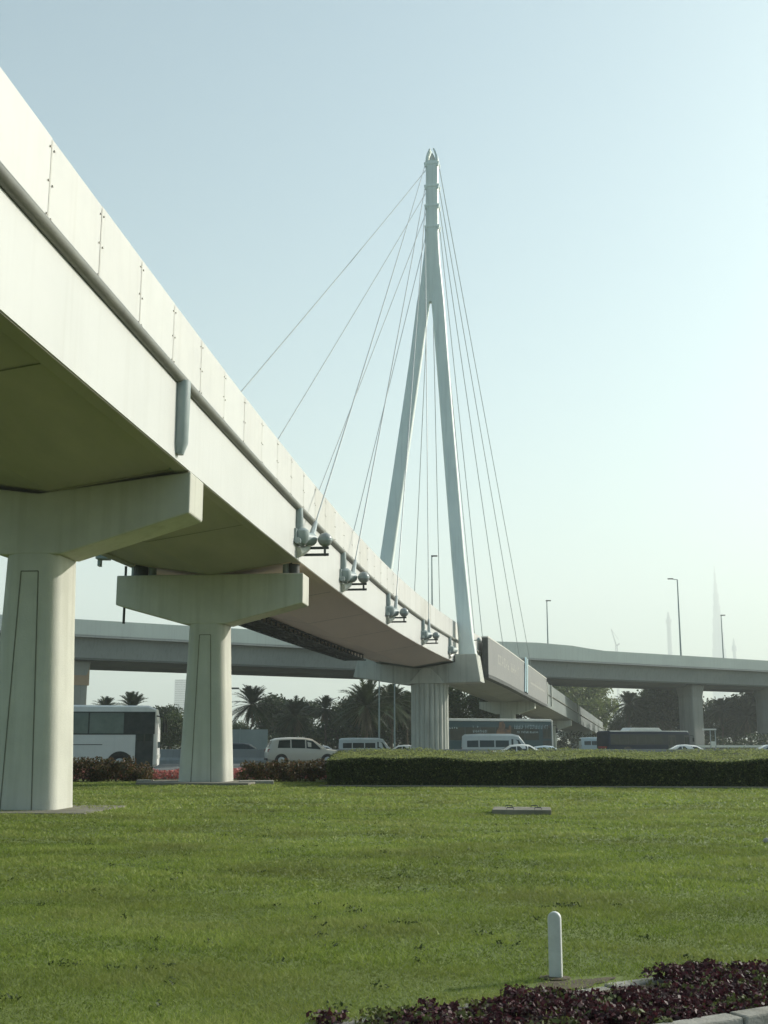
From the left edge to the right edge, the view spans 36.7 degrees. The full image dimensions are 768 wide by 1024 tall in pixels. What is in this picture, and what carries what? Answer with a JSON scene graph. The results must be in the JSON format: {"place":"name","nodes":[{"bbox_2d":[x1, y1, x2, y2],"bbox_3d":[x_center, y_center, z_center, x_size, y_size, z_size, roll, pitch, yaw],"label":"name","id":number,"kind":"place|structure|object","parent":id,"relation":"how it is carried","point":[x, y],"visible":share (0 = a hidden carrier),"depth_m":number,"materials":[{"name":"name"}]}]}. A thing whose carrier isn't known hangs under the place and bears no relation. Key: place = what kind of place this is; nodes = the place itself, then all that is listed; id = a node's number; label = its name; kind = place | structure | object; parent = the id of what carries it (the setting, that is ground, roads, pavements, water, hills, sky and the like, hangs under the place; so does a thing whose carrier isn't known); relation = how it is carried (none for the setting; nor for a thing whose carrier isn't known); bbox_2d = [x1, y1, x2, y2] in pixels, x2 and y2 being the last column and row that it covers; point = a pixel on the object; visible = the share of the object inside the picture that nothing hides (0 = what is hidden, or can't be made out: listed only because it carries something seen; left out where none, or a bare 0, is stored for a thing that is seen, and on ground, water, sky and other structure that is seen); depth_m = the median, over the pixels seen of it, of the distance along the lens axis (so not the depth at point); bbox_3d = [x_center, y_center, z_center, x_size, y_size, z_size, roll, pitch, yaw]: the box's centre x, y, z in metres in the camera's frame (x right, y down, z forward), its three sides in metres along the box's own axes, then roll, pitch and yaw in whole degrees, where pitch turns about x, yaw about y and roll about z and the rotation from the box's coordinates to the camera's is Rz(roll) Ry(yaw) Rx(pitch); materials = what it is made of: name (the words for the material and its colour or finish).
{"place":"outdoors","nodes":[
{"label":"outdoors","id":0,"kind":"place"},
{"bbox_2d":[84,764,323,775],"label":"road","id":1,"kind":"structure","parent":0,"point":[161,767],"depth_m":71.43,"materials":[{"name":"grey asphalt"}]},
{"bbox_2d":[73,705,167,766],"bbox_3d":[-16.905,11.082,56.378,12.350,3.310,3.000,2,-11,-8],"label":"bus","id":2,"kind":"object","parent":1,"relation":"on","point":[118,732],"visible":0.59,"depth_m":55.77,"materials":[{"name":"white metal"}]},
{"bbox_2d":[233,743,256,748],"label":"people carrier","id":3,"kind":"object","parent":1,"relation":"on","point":[242,746],"visible":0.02,"depth_m":92.85,"materials":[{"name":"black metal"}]},
{"bbox_2d":[264,737,335,763],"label":"people carrier","id":4,"kind":"object","parent":1,"relation":"on","point":[296,749],"visible":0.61,"depth_m":72.69,"materials":[{"name":"white metal"}]},
{"bbox_2d":[278,740,289,747],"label":"window","id":5,"kind":"structure","parent":4,"relation":"in","point":[282,743],"depth_m":72.59,"materials":[{"name":"black glass"}]},
{"bbox_2d":[291,739,304,747],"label":"window","id":6,"kind":"structure","parent":4,"relation":"in","point":[295,743],"depth_m":72.79,"materials":[{"name":"black glass"}]},
{"bbox_2d":[306,740,319,748],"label":"window","id":7,"kind":"structure","parent":4,"relation":"in","point":[313,746],"depth_m":72.97,"materials":[{"name":"black glass"}]},
{"bbox_2d":[338,738,389,748],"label":"minibus","id":8,"kind":"object","parent":1,"relation":"on","point":[361,743],"visible":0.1,"depth_m":108.69,"materials":[{"name":"silver metal"}]},
{"bbox_2d":[343,743,351,747],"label":"window","id":9,"kind":"structure","parent":8,"relation":"in","point":[345,745],"depth_m":108.55,"materials":[{"name":"black glass"}]},
{"bbox_2d":[353,743,363,747],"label":"window","id":10,"kind":"structure","parent":8,"relation":"in","point":[355,745],"depth_m":108.60,"materials":[{"name":"black glass"}]},
{"bbox_2d":[365,743,374,747],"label":"window","id":11,"kind":"structure","parent":8,"relation":"in","point":[367,745],"depth_m":108.66,"materials":[{"name":"black glass"}]},
{"bbox_2d":[393,745,410,748],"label":"sedan","id":12,"kind":"object","parent":1,"relation":"on","point":[402,747],"depth_m":109.70,"materials":[{"name":"white metal"}]},
{"bbox_2d":[159,749,767,763],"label":"concrete barrier","id":13,"kind":"object","parent":1,"relation":"on","point":[169,756],"visible":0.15,"depth_m":85.10,"materials":[{"name":"grey concrete"}]},
{"bbox_2d":[490,744,537,752],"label":"sedan","id":14,"kind":"object","parent":1,"relation":"on","point":[521,747],"visible":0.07,"depth_m":82.13,"materials":[{"name":"white metal"}]},
{"bbox_2d":[670,744,702,748],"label":"sedan","id":15,"kind":"object","parent":1,"relation":"on","point":[685,746],"visible":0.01,"depth_m":90.97,"materials":[{"name":"white metal"}]},
{"bbox_2d":[0,779,767,1023],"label":"lawn","id":16,"kind":"structure","parent":0,"point":[618,978],"depth_m":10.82,"materials":[{"name":"green plant"}]},
{"bbox_2d":[73,757,106,781],"bbox_3d":[-11.568,9.899,44.533,1.942,0.998,1.774,0,-11,0],"label":"red leaved shrub","id":17,"kind":"object","parent":16,"relation":"on","point":[81,763],"visible":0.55,"depth_m":44.11,"materials":[{"name":"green plant"}]},
{"bbox_2d":[91,755,138,781],"bbox_3d":[-10.310,9.859,44.532,1.810,1.088,1.718,0,-11,0],"label":"red leaved shrub","id":18,"kind":"object","parent":16,"relation":"on","point":[116,770],"visible":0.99,"depth_m":44.26,"materials":[{"name":"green plant"}]},
{"bbox_2d":[129,761,154,780],"bbox_3d":[-9.405,10.001,44.596,1.187,0.808,1.741,0,-11,0],"label":"red leaved shrub","id":19,"kind":"object","parent":16,"relation":"on","point":[143,773],"visible":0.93,"depth_m":44.53,"materials":[{"name":"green plant"}]},
{"bbox_2d":[73,767,326,779],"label":"pink flowers","id":20,"kind":"object","parent":16,"relation":"on","point":[164,773],"visible":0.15,"depth_m":46.45,"materials":[{"name":"pink plant"}]},
{"bbox_2d":[239,780,273,783],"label":"paving slab","id":21,"kind":"structure","parent":16,"relation":"on","point":[264,781],"depth_m":41.61,"materials":[{"name":"concrete"}]},
{"bbox_2d":[235,760,277,779],"bbox_3d":[-4.860,9.912,44.276,1.755,0.893,1.702,0,-11,0],"label":"red leaved shrub","id":22,"kind":"object","parent":16,"relation":"on","point":[253,770],"visible":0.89,"depth_m":43.94,"materials":[{"name":"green plant"}]},
{"bbox_2d":[261,757,302,781],"bbox_3d":[-3.880,9.892,44.372,1.581,0.973,1.676,0,-11,0],"label":"red leaved shrub","id":23,"kind":"object","parent":16,"relation":"on","point":[284,773],"visible":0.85,"depth_m":44.10,"materials":[{"name":"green plant"}]},
{"bbox_2d":[287,758,326,781],"bbox_3d":[-2.767,9.877,44.366,1.828,0.943,1.769,0,-11,0],"label":"red leaved shrub","id":24,"kind":"object","parent":16,"relation":"on","point":[313,769],"visible":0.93,"depth_m":43.82,"materials":[{"name":"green plant"}]},
{"bbox_2d":[492,805,550,814],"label":"drain slab","id":25,"kind":"structure","parent":16,"relation":"on","point":[519,810],"depth_m":25.20,"materials":[{"name":"concrete"}]},
{"bbox_2d":[305,976,767,1023],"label":"bed kerb","id":26,"kind":"structure","parent":16,"relation":"on","point":[758,1015],"depth_m":6.74,"materials":[{"name":"concrete"}]},
{"bbox_2d":[384,981,765,1023],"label":"bed soil","id":27,"kind":"structure","parent":26,"relation":"in","point":[533,1017],"depth_m":6.97,"materials":[{"name":"brown soil"}]},
{"bbox_2d":[306,958,767,1023],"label":"purple bedding","id":28,"kind":"object","parent":27,"relation":"on","point":[725,988],"visible":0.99,"depth_m":6.98,"materials":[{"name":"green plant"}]},
{"bbox_2d":[319,785,767,788],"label":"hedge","id":29,"kind":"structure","parent":16,"relation":"on","point":[540,786],"depth_m":38.74,"materials":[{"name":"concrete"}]},
{"bbox_2d":[324,746,767,786],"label":"clipped hedge","id":30,"kind":"object","parent":16,"relation":"on","point":[744,767],"visible":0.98,"depth_m":39.46,"materials":[{"name":"green plant"}]},
{"bbox_2d":[539,911,570,980],"bbox_3d":[1.190,3.060,8.115,0.240,0.498,0.192,0,-11,0],"label":"bollard","id":31,"kind":"object","parent":16,"relation":"on","point":[555,946],"visible":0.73,"depth_m":8.09,"materials":[{"name":"paint"}]},
{"bbox_2d":[535,977,615,988],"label":"bare soil","id":32,"kind":"structure","parent":16,"relation":"on","point":[575,985],"depth_m":7.89,"materials":[{"name":"brown soil"}]},
{"bbox_2d":[0,0,767,737],"label":"sky","id":33,"kind":"structure","parent":0,"point":[603,163],"materials":[{"name":"blue"}]},
{"bbox_2d":[161,738,757,748],"bbox_3d":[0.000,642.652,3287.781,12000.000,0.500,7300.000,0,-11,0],"label":"ground","id":34,"kind":"structure","parent":0,"point":[568,743],"depth_m":377.82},
{"bbox_2d":[91,696,122,704],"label":"palm tree","id":35,"kind":"object","parent":34,"relation":"on","point":[107,700],"visible":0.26,"depth_m":196.80,"materials":[{"name":"green plant"}]},
{"bbox_2d":[113,691,146,705],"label":"palm tree","id":36,"kind":"object","parent":34,"relation":"on","point":[131,698],"visible":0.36,"depth_m":186.56,"materials":[{"name":"green plant"}]},
{"bbox_2d":[153,703,183,748],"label":"broadleaf tree","id":37,"kind":"object","parent":34,"relation":"on","point":[166,709],"visible":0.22,"depth_m":201.43,"materials":[{"name":"green plant"}]},
{"bbox_2d":[160,710,183,748],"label":"broadleaf tree","id":38,"kind":"object","parent":34,"relation":"on","point":[171,736],"visible":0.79,"depth_m":190.39,"materials":[{"name":"green plant"}]},
{"bbox_2d":[174,680,185,717],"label":"hazy block","id":39,"kind":"structure","parent":34,"relation":"on","point":[179,693],"depth_m":3148.20,"materials":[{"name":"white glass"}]},
{"bbox_2d":[75,776,324,778],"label":"road kerb","id":40,"kind":"structure","parent":34,"relation":"on","point":[178,778],"depth_m":48.02,"materials":[{"name":"concrete"}]},
{"bbox_2d":[232,720,250,728],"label":"broadleaf tree","id":41,"kind":"object","parent":34,"relation":"on","point":[236,725],"visible":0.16,"depth_m":210.23,"materials":[{"name":"green plant"}]},
{"bbox_2d":[232,728,267,748],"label":"hoarding","id":42,"kind":"object","parent":34,"relation":"on","point":[257,738],"visible":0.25,"depth_m":164.86,"materials":[{"name":"grey metal"}]},
{"bbox_2d":[232,684,281,729],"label":"palm tree","id":43,"kind":"object","parent":34,"relation":"on","point":[252,705],"visible":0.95,"depth_m":173.13,"materials":[{"name":"green plant"}]},
{"bbox_2d":[248,692,306,739],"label":"broadleaf tree","id":44,"kind":"object","parent":34,"relation":"on","point":[276,701],"visible":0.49,"depth_m":204.24,"materials":[{"name":"green plant"}]},
{"bbox_2d":[271,695,318,739],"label":"palm tree","id":45,"kind":"object","parent":34,"relation":"on","point":[294,708],"visible":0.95,"depth_m":188.51,"materials":[{"name":"green plant"}]},
{"bbox_2d":[0,67,606,814],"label":"footbridge","id":46,"kind":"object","parent":34,"relation":"on","point":[138,437],"visible":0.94,"depth_m":27.71,"materials":[{"name":"paint"}]},
{"bbox_2d":[304,533,331,555],"bbox_3d":[-2.436,1.187,42.516,1.076,0.865,0.550,0,-11,0],"label":"floodlight","id":47,"kind":"object","parent":46,"relation":"attached to","point":[324,540],"visible":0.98,"depth_m":42.41,"materials":[{"name":"metal"}]},
{"bbox_2d":[347,572,369,590],"bbox_3d":[-1.201,3.168,53.047,1.075,0.865,0.550,0,-11,0],"label":"floodlight","id":48,"kind":"object","parent":46,"relation":"attached to","point":[363,578],"visible":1,"depth_m":52.95,"materials":[{"name":"metal"}]},
{"bbox_2d":[391,608,408,622],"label":"floodlight","id":49,"kind":"object","parent":46,"relation":"attached to","point":[403,612],"visible":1,"depth_m":68.30,"materials":[{"name":"metal"}]},
{"bbox_2d":[426,632,439,643],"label":"floodlight","id":50,"kind":"object","parent":46,"relation":"attached to","point":[435,635],"visible":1,"depth_m":83.77,"materials":[{"name":"metal"}]},
{"bbox_2d":[481,636,547,706],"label":"sign board","id":51,"kind":"object","parent":46,"relation":"attached to","point":[504,667],"visible":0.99,"depth_m":129.29,"materials":[{"name":"metal"}]},
{"bbox_2d":[294,698,334,743],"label":"broadleaf tree","id":52,"kind":"object","parent":34,"relation":"on","point":[311,704],"visible":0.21,"depth_m":210.46,"materials":[{"name":"green plant"}]},
{"bbox_2d":[304,695,345,745],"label":"palm tree","id":53,"kind":"object","parent":34,"relation":"on","point":[326,702],"visible":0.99,"depth_m":192.50,"materials":[{"name":"green plant"}]},
{"bbox_2d":[308,701,353,747],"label":"broadleaf tree","id":54,"kind":"object","parent":34,"relation":"on","point":[330,735],"visible":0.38,"depth_m":204.10,"materials":[{"name":"green plant"}]},
{"bbox_2d":[333,692,388,739],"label":"broadleaf tree","id":55,"kind":"object","parent":34,"relation":"on","point":[357,733],"visible":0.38,"depth_m":200.31,"materials":[{"name":"green plant"}]},
{"bbox_2d":[330,679,404,744],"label":"palm tree","id":56,"kind":"object","parent":34,"relation":"on","point":[364,695],"visible":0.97,"depth_m":155.15,"materials":[{"name":"green plant"}]},
{"bbox_2d":[378,681,379,737],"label":"street lamp","id":57,"kind":"object","parent":34,"relation":"on","point":[379,713],"visible":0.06,"depth_m":123.10,"materials":[{"name":"grey metal"}]},
{"bbox_2d":[0,614,767,748],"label":"overpass","id":58,"kind":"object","parent":34,"relation":"on","point":[120,646],"visible":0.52,"depth_m":193.09,"materials":[{"name":"concrete"}]},
{"bbox_2d":[431,555,436,605],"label":"street lamp","id":59,"kind":"object","parent":58,"relation":"on","point":[432,580],"visible":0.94,"depth_m":184.68,"materials":[{"name":"grey metal"}]},
{"bbox_2d":[546,600,550,643],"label":"street lamp","id":60,"kind":"object","parent":58,"relation":"on","point":[547,621],"visible":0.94,"depth_m":224.55,"materials":[{"name":"grey metal"}]},
{"bbox_2d":[668,578,681,654],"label":"street lamp","id":61,"kind":"object","parent":58,"relation":"on","point":[678,616],"visible":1,"depth_m":217.49,"materials":[{"name":"grey metal"}]},
{"bbox_2d":[720,615,724,657],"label":"street lamp","id":62,"kind":"object","parent":58,"relation":"on","point":[722,635],"visible":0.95,"depth_m":254.15,"materials":[{"name":"grey metal"}]},
{"bbox_2d":[368,684,410,748],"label":"palm tree","id":63,"kind":"object","parent":34,"relation":"on","point":[398,709],"visible":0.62,"depth_m":169.07,"materials":[{"name":"green plant"}]},
{"bbox_2d":[368,701,410,743],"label":"broadleaf tree","id":64,"kind":"object","parent":34,"relation":"on","point":[384,731],"visible":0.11,"depth_m":203.39,"materials":[{"name":"green plant"}]},
{"bbox_2d":[394,684,395,746],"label":"street lamp","id":65,"kind":"object","parent":34,"relation":"on","point":[394,719],"visible":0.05,"depth_m":122.93,"materials":[{"name":"grey metal"}]},
{"bbox_2d":[382,691,410,744],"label":"palm tree","id":66,"kind":"object","parent":34,"relation":"on","point":[408,723],"visible":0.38,"depth_m":172.71,"materials":[{"name":"green plant"}]},
{"bbox_2d":[448,686,471,717],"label":"broadleaf tree","id":67,"kind":"object","parent":34,"relation":"on","point":[457,704],"visible":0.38,"depth_m":155.32,"materials":[{"name":"green plant"}]},
{"bbox_2d":[161,727,767,748],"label":"undergrowth","id":68,"kind":"object","parent":34,"relation":"on","point":[560,743],"visible":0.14,"depth_m":222.08,"materials":[{"name":"green plant"}]},
{"bbox_2d":[462,692,499,718],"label":"broadleaf tree","id":69,"kind":"object","parent":34,"relation":"on","point":[476,711],"visible":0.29,"depth_m":166.97,"materials":[{"name":"green plant"}]},
{"bbox_2d":[516,714,529,718],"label":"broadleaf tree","id":70,"kind":"object","parent":34,"relation":"on","point":[518,716],"depth_m":209.50,"materials":[{"name":"green plant"}]},
{"bbox_2d":[552,686,595,745],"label":"broadleaf tree","id":71,"kind":"object","parent":34,"relation":"on","point":[571,693],"visible":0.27,"depth_m":293.79,"materials":[{"name":"green plant"}]},
{"bbox_2d":[579,737,596,748],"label":"minibus","id":72,"kind":"object","parent":34,"relation":"on","point":[587,742],"visible":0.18,"depth_m":148.31,"materials":[{"name":"white metal"}]},
{"bbox_2d":[575,687,621,730],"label":"broadleaf tree","id":73,"kind":"object","parent":34,"relation":"on","point":[602,714],"visible":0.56,"depth_m":298.48,"materials":[{"name":"green plant"}]},
{"bbox_2d":[611,629,619,712],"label":"tower crane","id":74,"kind":"object","parent":34,"relation":"on","point":[616,651],"visible":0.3,"depth_m":2987.94,"materials":[{"name":"grey metal"}]},
{"bbox_2d":[606,714,630,730],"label":"broadleaf tree","id":75,"kind":"object","parent":34,"relation":"on","point":[617,726],"visible":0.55,"depth_m":257.69,"materials":[{"name":"green plant"}]},
{"bbox_2d":[608,691,648,727],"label":"palm tree","id":76,"kind":"object","parent":34,"relation":"on","point":[627,698],"visible":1,"depth_m":232.04,"materials":[{"name":"green plant"}]},
{"bbox_2d":[611,691,672,729],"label":"palm tree","id":77,"kind":"object","parent":34,"relation":"on","point":[643,701],"visible":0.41,"depth_m":238.38,"materials":[{"name":"green plant"}]},
{"bbox_2d":[597,728,694,748],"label":"city bus","id":78,"kind":"object","parent":34,"relation":"on","point":[640,738],"visible":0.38,"depth_m":138.31,"materials":[{"name":"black metal"}]},
{"bbox_2d":[621,689,679,730],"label":"broadleaf tree","id":79,"kind":"object","parent":34,"relation":"on","point":[666,705],"visible":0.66,"depth_m":238.22,"materials":[{"name":"green plant"}]},
{"bbox_2d":[661,690,679,730],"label":"broadleaf tree","id":80,"kind":"object","parent":34,"relation":"on","point":[667,727],"visible":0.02,"depth_m":247.78,"materials":[{"name":"green plant"}]},
{"bbox_2d":[666,612,675,727],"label":"slender tower","id":81,"kind":"structure","parent":34,"relation":"on","point":[669,635],"depth_m":4486.41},
{"bbox_2d":[669,696,729,740],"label":"broadleaf tree","id":82,"kind":"object","parent":34,"relation":"on","point":[707,732],"visible":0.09,"depth_m":252.02,"materials":[{"name":"green plant"}]},
{"bbox_2d":[702,729,715,747],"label":"gantry sign","id":83,"kind":"object","parent":34,"relation":"on","point":[712,743],"visible":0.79,"depth_m":139.27,"materials":[{"name":"grey metal"}]},
{"bbox_2d":[703,697,718,744],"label":"broadleaf tree","id":84,"kind":"object","parent":34,"relation":"on","point":[705,715],"visible":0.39,"depth_m":261.30,"materials":[{"name":"green plant"}]},
{"bbox_2d":[703,697,738,740],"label":"palm tree","id":85,"kind":"object","parent":34,"relation":"on","point":[721,711],"visible":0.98,"depth_m":245.91,"materials":[{"name":"green plant"}]},
{"bbox_2d":[712,568,730,737],"bbox_3d":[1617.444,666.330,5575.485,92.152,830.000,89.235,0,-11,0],"label":"spire skyscraper","id":86,"kind":"structure","parent":34,"relation":"on","point":[717,652],"depth_m":5574.75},
{"bbox_2d":[696,745,762,748],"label":"guard rail","id":87,"kind":"object","parent":34,"relation":"on","point":[727,746],"visible":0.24,"depth_m":147.98,"materials":[{"name":"white metal"}]},
{"bbox_2d":[732,638,737,697],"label":"mast tower","id":88,"kind":"structure","parent":34,"relation":"on","point":[734,648],"depth_m":4474.00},
{"bbox_2d":[715,694,756,743],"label":"broadleaf tree","id":89,"kind":"object","parent":34,"relation":"on","point":[735,705],"visible":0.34,"depth_m":250.88,"materials":[{"name":"green plant"}]},
{"bbox_2d":[729,692,756,742],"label":"broadleaf tree","id":90,"kind":"object","parent":34,"relation":"on","point":[750,696],"visible":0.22,"depth_m":251.60,"materials":[{"name":"green plant"}]},
{"bbox_2d":[462,734,524,748],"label":"minibus","id":91,"kind":"object","parent":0,"point":[485,741],"visible":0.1,"depth_m":91.71,"materials":[{"name":"silver metal"}]},
{"bbox_2d":[467,740,478,746],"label":"window","id":92,"kind":"structure","parent":91,"relation":"in","point":[474,743],"depth_m":91.73,"materials":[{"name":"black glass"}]},
{"bbox_2d":[480,740,493,746],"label":"window","id":93,"kind":"structure","parent":91,"relation":"in","point":[483,743],"depth_m":91.65,"materials":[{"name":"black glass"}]},
{"bbox_2d":[496,740,508,746],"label":"window","id":94,"kind":"structure","parent":91,"relation":"in","point":[499,743],"depth_m":91.59,"materials":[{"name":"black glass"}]},
{"bbox_2d":[449,718,557,748],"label":"coach","id":95,"kind":"object","parent":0,"point":[534,732],"visible":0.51,"depth_m":112.00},
{"bbox_2d":[450,727,464,739],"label":"window","id":96,"kind":"structure","parent":95,"relation":"in","point":[455,734],"depth_m":109.40,"materials":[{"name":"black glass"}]},
{"bbox_2d":[465,727,479,733],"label":"window","id":97,"kind":"structure","parent":95,"relation":"in","point":[468,730],"depth_m":110.21,"materials":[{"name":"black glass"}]},
{"bbox_2d":[481,727,494,733],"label":"window","id":98,"kind":"structure","parent":95,"relation":"in","point":[489,730],"depth_m":111.03,"materials":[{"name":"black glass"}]},
{"bbox_2d":[511,727,524,739],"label":"window","id":99,"kind":"structure","parent":95,"relation":"in","point":[513,731],"depth_m":112.54,"materials":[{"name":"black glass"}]},
{"bbox_2d":[525,727,538,739],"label":"window","id":100,"kind":"structure","parent":95,"relation":"in","point":[528,736],"depth_m":113.18,"materials":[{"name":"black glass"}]},
{"bbox_2d":[543,725,550,745],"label":"door","id":101,"kind":"structure","parent":95,"relation":"in","point":[546,732],"depth_m":113.93,"materials":[{"name":"glass"}]},
{"bbox_2d":[534,745,556,748],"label":"sedan","id":102,"kind":"object","parent":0,"point":[541,747],"visible":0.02,"depth_m":98.62,"materials":[{"name":"white metal"}]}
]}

